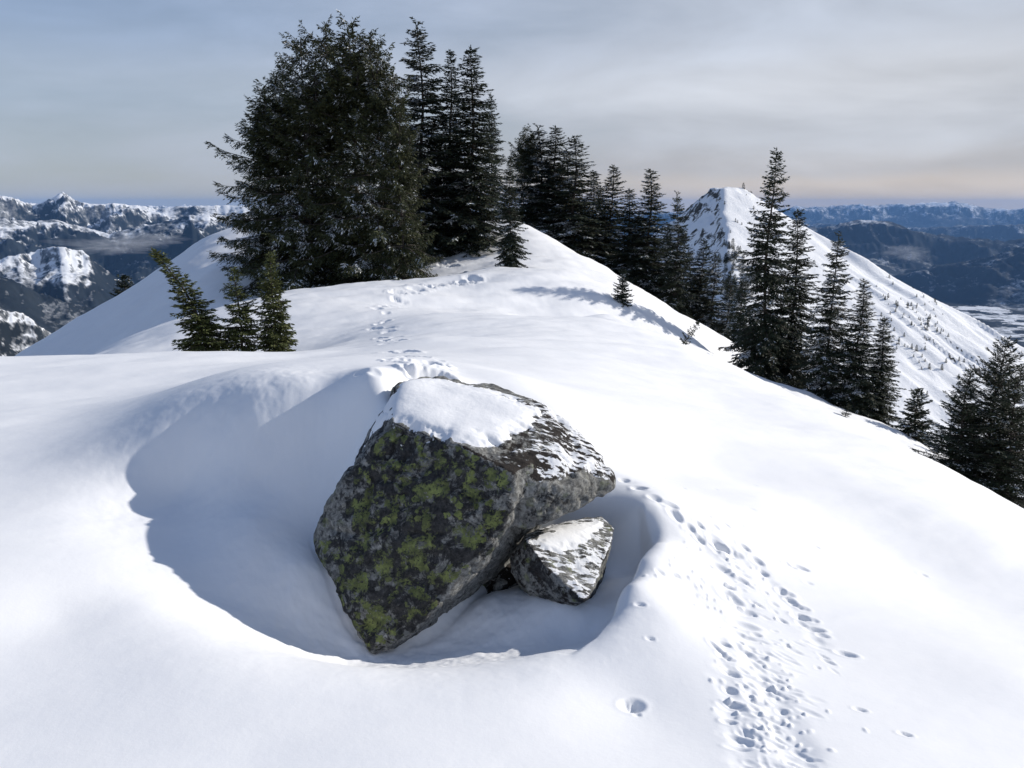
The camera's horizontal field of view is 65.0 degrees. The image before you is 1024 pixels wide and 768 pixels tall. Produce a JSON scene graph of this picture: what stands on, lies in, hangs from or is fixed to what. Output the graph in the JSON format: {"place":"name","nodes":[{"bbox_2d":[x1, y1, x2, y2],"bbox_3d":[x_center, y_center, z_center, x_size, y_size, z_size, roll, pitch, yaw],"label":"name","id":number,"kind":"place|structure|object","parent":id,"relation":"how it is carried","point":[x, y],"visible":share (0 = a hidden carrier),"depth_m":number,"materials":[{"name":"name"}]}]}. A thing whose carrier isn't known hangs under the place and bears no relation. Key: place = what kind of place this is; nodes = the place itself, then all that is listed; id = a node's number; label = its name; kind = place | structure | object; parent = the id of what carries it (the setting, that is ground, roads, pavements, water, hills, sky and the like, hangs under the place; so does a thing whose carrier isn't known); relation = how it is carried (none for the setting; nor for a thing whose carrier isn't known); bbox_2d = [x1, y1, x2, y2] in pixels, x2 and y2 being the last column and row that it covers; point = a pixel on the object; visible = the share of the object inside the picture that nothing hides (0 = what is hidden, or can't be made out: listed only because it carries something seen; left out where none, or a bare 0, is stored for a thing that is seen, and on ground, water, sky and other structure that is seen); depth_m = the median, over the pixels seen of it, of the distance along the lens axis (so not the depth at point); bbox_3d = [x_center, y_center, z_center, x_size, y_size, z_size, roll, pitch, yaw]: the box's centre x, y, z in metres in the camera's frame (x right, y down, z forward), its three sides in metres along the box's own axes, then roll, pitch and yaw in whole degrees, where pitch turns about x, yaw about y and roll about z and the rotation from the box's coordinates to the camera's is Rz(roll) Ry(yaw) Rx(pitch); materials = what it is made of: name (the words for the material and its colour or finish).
{"place":"outdoors","nodes":[
{"label":"outdoors","id":0,"kind":"place"},
{"bbox_2d":[0,212,1023,767],"bbox_3d":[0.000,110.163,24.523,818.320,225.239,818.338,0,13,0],"label":"snow ground","id":1,"kind":"structure","parent":0,"point":[796,578],"depth_m":4.69,"materials":[{"name":"white snow"}]},
{"bbox_2d":[110,274,133,295],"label":"fir sapling","id":2,"kind":"object","parent":1,"relation":"on","point":[124,284],"visible":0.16,"depth_m":35.30,"materials":[{"name":"green plant"}]},
{"bbox_2d":[148,247,241,350],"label":"fir sapling","id":3,"kind":"object","parent":1,"relation":"on","point":[203,326],"visible":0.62,"depth_m":12.96,"materials":[{"name":"green plant"}]},
{"bbox_2d":[216,266,263,351],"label":"fir sapling","id":4,"kind":"object","parent":1,"relation":"on","point":[241,318],"visible":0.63,"depth_m":13.20,"materials":[{"name":"green plant"}]},
{"bbox_2d":[204,80,336,297],"bbox_3d":[-7.866,-5.953,25.992,4.158,7.179,4.497,-4,13,-16],"label":"hemlock","id":5,"kind":"object","parent":1,"relation":"on","point":[257,148],"visible":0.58,"depth_m":25.21,"materials":[{"name":"green plant"}]},
{"bbox_2d":[252,250,297,351],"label":"fir sapling","id":6,"kind":"object","parent":1,"relation":"on","point":[278,339],"visible":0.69,"depth_m":13.36,"materials":[{"name":"green plant"}]},
{"bbox_2d":[222,56,330,281],"bbox_3d":[-7.559,-6.801,26.786,4.864,7.863,4.634,5,14,23],"label":"hemlock","id":7,"kind":"object","parent":1,"relation":"on","point":[274,90],"visible":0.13,"depth_m":26.05,"materials":[{"name":"green plant"}]},
{"bbox_2d":[220,30,374,296],"bbox_3d":[-6.677,-6.572,25.212,5.105,8.353,5.821,5,14,22],"label":"hemlock","id":8,"kind":"object","parent":1,"relation":"on","point":[308,91],"visible":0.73,"depth_m":24.64,"materials":[{"name":"green plant"}]},
{"bbox_2d":[254,14,378,281],"bbox_3d":[-5.938,-7.193,26.398,4.991,9.247,5.240,-1,13,-4],"label":"hemlock","id":9,"kind":"object","parent":1,"relation":"on","point":[324,55],"visible":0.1,"depth_m":25.45,"materials":[{"name":"green plant"}]},
{"bbox_2d":[279,9,432,285],"bbox_3d":[-4.989,-6.746,25.542,4.767,9.351,5.157,0,13,-2],"label":"hemlock","id":10,"kind":"object","parent":1,"relation":"on","point":[345,92],"visible":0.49,"depth_m":24.51,"materials":[{"name":"green plant"}]},
{"bbox_2d":[307,33,437,287],"bbox_3d":[-4.278,-6.472,24.753,4.391,8.066,5.007,1,13,6],"label":"hemlock","id":11,"kind":"object","parent":1,"relation":"on","point":[382,97],"visible":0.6,"depth_m":24.29,"materials":[{"name":"green plant"}]},
{"bbox_2d":[356,90,443,279],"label":"hemlock","id":12,"kind":"object","parent":1,"relation":"on","point":[397,137],"visible":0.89,"depth_m":24.14,"materials":[{"name":"green plant"}]},
{"bbox_2d":[364,17,478,260],"bbox_3d":[-3.330,-8.788,29.761,4.517,8.901,4.454,2,13,8],"label":"fir tree","id":13,"kind":"object","parent":1,"relation":"on","point":[432,208],"visible":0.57,"depth_m":29.38,"materials":[{"name":"green plant"}]},
{"bbox_2d":[430,50,471,243],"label":"fir tree","id":14,"kind":"object","parent":1,"relation":"on","point":[450,96],"visible":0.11,"depth_m":30.31,"materials":[{"name":"green plant"}]},
{"bbox_2d":[313,376,615,653],"bbox_3d":[-0.269,0.931,4.940,1.772,1.768,1.475,0,13,0],"label":"boulder","id":15,"kind":"object","parent":1,"relation":"on","point":[447,495],"visible":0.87,"depth_m":4.47,"materials":[{"name":"stone"}]},
{"bbox_2d":[425,45,514,257],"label":"fir tree","id":16,"kind":"object","parent":1,"relation":"on","point":[479,202],"visible":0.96,"depth_m":29.63,"materials":[{"name":"green plant"}]},
{"bbox_2d":[478,94,511,219],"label":"fir tree","id":17,"kind":"object","parent":1,"relation":"on","point":[496,134],"visible":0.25,"depth_m":34.08,"materials":[{"name":"green plant"}]},
{"bbox_2d":[493,156,531,267],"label":"fir tree","id":18,"kind":"object","parent":1,"relation":"on","point":[511,246],"visible":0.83,"depth_m":24.42,"materials":[{"name":"green plant"}]},
{"bbox_2d":[501,123,546,228],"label":"fir tree","id":19,"kind":"object","parent":1,"relation":"on","point":[520,158],"visible":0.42,"depth_m":37.34,"materials":[{"name":"green plant"}]},
{"bbox_2d":[508,123,570,238],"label":"fir tree","id":20,"kind":"object","parent":1,"relation":"on","point":[531,189],"visible":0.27,"depth_m":36.90,"materials":[{"name":"green plant"}]},
{"bbox_2d":[520,125,600,248],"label":"fir tree","id":21,"kind":"object","parent":1,"relation":"on","point":[552,174],"visible":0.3,"depth_m":36.52,"materials":[{"name":"green plant"}]},
{"bbox_2d":[510,516,613,605],"bbox_3d":[0.296,1.122,4.742,0.536,0.551,0.809,5,13,20],"label":"rock","id":22,"kind":"object","parent":1,"relation":"on","point":[564,562],"visible":0.82,"depth_m":4.53,"materials":[{"name":"stone"}]},
{"bbox_2d":[542,146,593,226],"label":"fir tree","id":23,"kind":"object","parent":1,"relation":"on","point":[577,194],"visible":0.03,"depth_m":39.60,"materials":[{"name":"green plant"}]},
{"bbox_2d":[535,135,622,269],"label":"fir tree","id":24,"kind":"object","parent":1,"relation":"on","point":[573,243],"visible":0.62,"depth_m":35.80,"materials":[{"name":"green plant"}]},
{"bbox_2d":[578,170,608,262],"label":"fir tree","id":25,"kind":"object","parent":1,"relation":"on","point":[590,195],"visible":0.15,"depth_m":38.84,"materials":[{"name":"green plant"}]},
{"bbox_2d":[580,187,617,254],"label":"fir tree","id":26,"kind":"object","parent":1,"relation":"on","point":[601,197],"visible":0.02,"depth_m":40.39,"materials":[{"name":"green plant"}]},
{"bbox_2d":[588,164,634,272],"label":"fir tree","id":27,"kind":"object","parent":1,"relation":"on","point":[609,214],"visible":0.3,"depth_m":36.87,"materials":[{"name":"green plant"}]},
{"bbox_2d":[611,270,633,307],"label":"fir sapling","id":28,"kind":"object","parent":1,"relation":"on","point":[622,297],"visible":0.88,"depth_m":22.41,"materials":[{"name":"green plant"}]},
{"bbox_2d":[601,188,656,292],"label":"fir tree","id":29,"kind":"object","parent":1,"relation":"on","point":[624,230],"visible":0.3,"depth_m":34.71,"materials":[{"name":"green plant"}]},
{"bbox_2d":[627,214,656,271],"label":"fir tree","id":30,"kind":"object","parent":1,"relation":"on","point":[642,231],"visible":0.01,"depth_m":39.15,"materials":[{"name":"green plant"}]},
{"bbox_2d":[615,168,684,302],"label":"fir tree","id":31,"kind":"object","parent":1,"relation":"on","point":[646,253],"visible":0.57,"depth_m":34.19,"materials":[{"name":"green plant"}]},
{"bbox_2d":[656,222,684,304],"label":"fir tree","id":32,"kind":"object","parent":1,"relation":"on","point":[668,232],"visible":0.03,"depth_m":37.41,"materials":[{"name":"green plant"}]},
{"bbox_2d":[650,190,700,319],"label":"fir tree","id":33,"kind":"object","parent":1,"relation":"on","point":[674,295],"visible":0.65,"depth_m":33.10,"materials":[{"name":"green plant"}]},
{"bbox_2d":[679,321,699,344],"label":"fir sapling","id":34,"kind":"object","parent":1,"relation":"on","point":[691,331],"visible":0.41,"depth_m":20.69,"materials":[{"name":"green plant"}]},
{"bbox_2d":[680,246,709,316],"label":"fir tree","id":35,"kind":"object","parent":1,"relation":"on","point":[691,262],"visible":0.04,"depth_m":36.17,"materials":[{"name":"green plant"}]},
{"bbox_2d":[685,238,719,324],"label":"fir tree","id":36,"kind":"object","parent":1,"relation":"on","point":[701,270],"visible":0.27,"depth_m":34.66,"materials":[{"name":"green plant"}]},
{"bbox_2d":[693,251,730,334],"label":"fir tree","id":37,"kind":"object","parent":1,"relation":"on","point":[708,320],"visible":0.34,"depth_m":33.90,"materials":[{"name":"green plant"}]},
{"bbox_2d":[710,271,739,340],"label":"fir tree","id":38,"kind":"object","parent":1,"relation":"on","point":[727,309],"visible":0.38,"depth_m":32.99,"materials":[{"name":"green plant"}]},
{"bbox_2d":[722,263,753,349],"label":"fir tree","id":39,"kind":"object","parent":1,"relation":"on","point":[736,313],"visible":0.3,"depth_m":31.02,"materials":[{"name":"green plant"}]},
{"bbox_2d":[717,147,807,386],"bbox_3d":[7.519,-3.006,23.884,2.591,7.778,2.616,-11,17,-42],"label":"fir tree","id":40,"kind":"object","parent":1,"relation":"on","point":[767,343],"visible":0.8,"depth_m":23.74,"materials":[{"name":"green plant"}]},
{"bbox_2d":[757,209,823,390],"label":"fir tree","id":41,"kind":"object","parent":1,"relation":"on","point":[794,317],"visible":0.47,"depth_m":24.32,"materials":[{"name":"green plant"}]},
{"bbox_2d":[790,231,857,406],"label":"fir tree","id":42,"kind":"object","parent":1,"relation":"on","point":[816,385],"visible":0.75,"depth_m":22.66,"materials":[{"name":"green plant"}]},
{"bbox_2d":[842,404,851,416],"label":"fir sapling","id":43,"kind":"object","parent":1,"relation":"on","point":[846,413],"visible":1,"depth_m":20.10,"materials":[{"name":"green plant"}]},
{"bbox_2d":[822,278,887,420],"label":"fir tree","id":44,"kind":"object","parent":1,"relation":"on","point":[854,395],"visible":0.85,"depth_m":22.19,"materials":[{"name":"green plant"}]},
{"bbox_2d":[860,316,906,429],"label":"fir tree","id":45,"kind":"object","parent":1,"relation":"on","point":[883,394],"visible":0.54,"depth_m":22.45,"materials":[{"name":"green plant"}]},
{"bbox_2d":[895,388,932,447],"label":"fir tree","id":46,"kind":"object","parent":1,"relation":"on","point":[912,427],"visible":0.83,"depth_m":21.10,"materials":[{"name":"green plant"}]},
{"bbox_2d":[929,431,938,453],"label":"fir tree","id":47,"kind":"object","parent":1,"relation":"on","point":[933,442],"visible":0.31,"depth_m":20.39,"materials":[{"name":"green plant"}]},
{"bbox_2d":[909,369,1012,489],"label":"fir tree","id":48,"kind":"object","parent":1,"relation":"on","point":[949,444],"visible":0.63,"depth_m":15.42,"materials":[{"name":"green plant"}]},
{"bbox_2d":[927,335,1023,501],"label":"fir tree","id":49,"kind":"object","parent":1,"relation":"on","point":[990,380],"visible":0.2,"depth_m":15.66,"materials":[{"name":"green plant"}]},
{"bbox_2d":[956,364,1023,508],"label":"fir tree","id":50,"kind":"object","parent":1,"relation":"on","point":[1007,465],"visible":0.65,"depth_m":15.08,"materials":[{"name":"green plant"}]},
{"bbox_2d":[0,192,1023,355],"bbox_3d":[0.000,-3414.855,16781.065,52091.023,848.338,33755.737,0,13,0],"label":"hills","id":51,"kind":"structure","parent":0,"point":[65,259],"depth_m":5986.61,"materials":[{"name":"white snow"}]},
{"bbox_2d":[0,0,1023,211],"label":"sky","id":52,"kind":"structure","parent":0,"point":[866,102],"materials":[{"name":"grey"}]},
{"bbox_2d":[652,187,1023,496],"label":"snow peak","id":53,"kind":"structure","parent":0,"point":[969,339],"depth_m":417.30,"materials":[{"name":"white snow"}]}
]}

